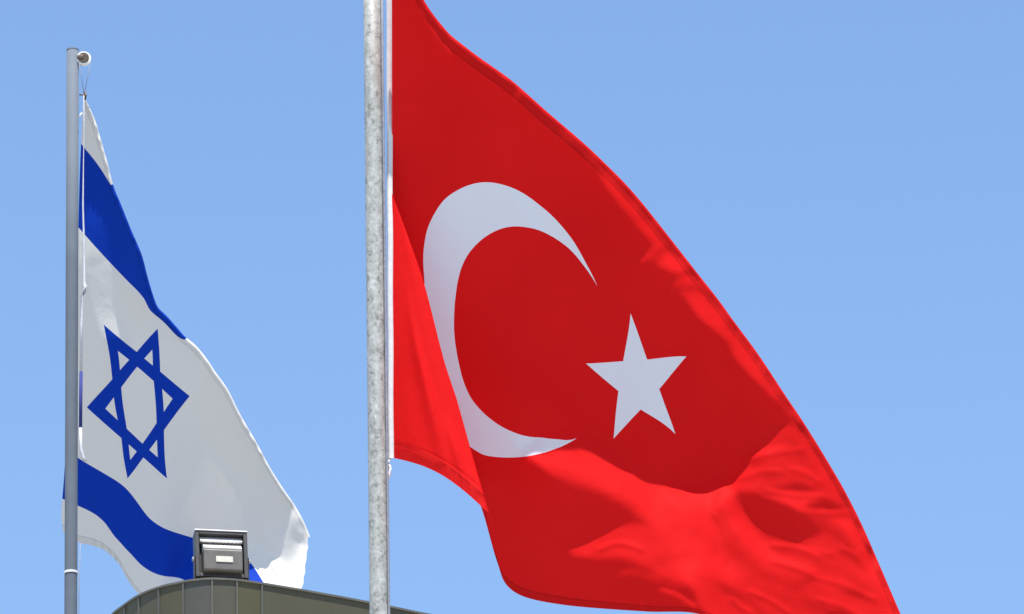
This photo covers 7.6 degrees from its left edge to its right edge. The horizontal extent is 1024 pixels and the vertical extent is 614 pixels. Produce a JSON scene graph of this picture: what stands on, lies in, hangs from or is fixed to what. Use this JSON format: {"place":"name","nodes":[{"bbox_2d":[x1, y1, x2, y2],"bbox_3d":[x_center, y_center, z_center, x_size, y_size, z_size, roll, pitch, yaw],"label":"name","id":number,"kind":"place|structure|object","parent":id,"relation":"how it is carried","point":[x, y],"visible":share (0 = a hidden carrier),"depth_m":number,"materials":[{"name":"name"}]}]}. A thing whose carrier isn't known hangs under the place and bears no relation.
{"place":"outdoors","nodes":[
{"label":"outdoors","id":0,"kind":"place"},
{"bbox_2d":[111,577,428,613],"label":"clad building","id":1,"kind":"structure","parent":0,"point":[211,595],"depth_m":50.09,"materials":[{"name":"grey metal"}]},
{"bbox_2d":[192,529,249,579],"bbox_3d":[-1.900,1.625,50.152,0.381,0.363,0.203,3,-20,-10],"label":"floodlight","id":2,"kind":"object","parent":1,"relation":"on","point":[220,553],"visible":1,"depth_m":50.09,"materials":[{"name":"grey metal"}]},
{"bbox_2d":[0,0,1023,613],"label":"sky","id":3,"kind":"structure","parent":0,"point":[845,178],"materials":[{"name":"blue"}]},
{"label":"ground","id":4,"kind":"structure","parent":0,"visible":0},
{"bbox_2d":[64,47,90,613],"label":"flagpole","id":5,"kind":"object","parent":4,"relation":"on","point":[76,59],"visible":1,"depth_m":55.90,"materials":[{"name":"grey metal"}]},
{"bbox_2d":[61,91,309,593],"bbox_3d":[-2.595,0.585,56.787,2.077,3.997,1.066,13,-24,-34],"label":"flag","id":6,"kind":"object","parent":5,"relation":"attached to","point":[171,457],"visible":0.86,"depth_m":56.56,"materials":[{"name":"white fabric"}]},
{"bbox_2d":[363,0,389,613],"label":"flagpole","id":7,"kind":"object","parent":4,"relation":"on","point":[377,413],"visible":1,"depth_m":43.95,"materials":[{"name":"metal"}]},
{"bbox_2d":[386,0,899,613],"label":"flag","id":8,"kind":"object","parent":7,"relation":"attached to","point":[590,404],"visible":1,"depth_m":44.32,"materials":[{"name":"red fabric"}]}
]}

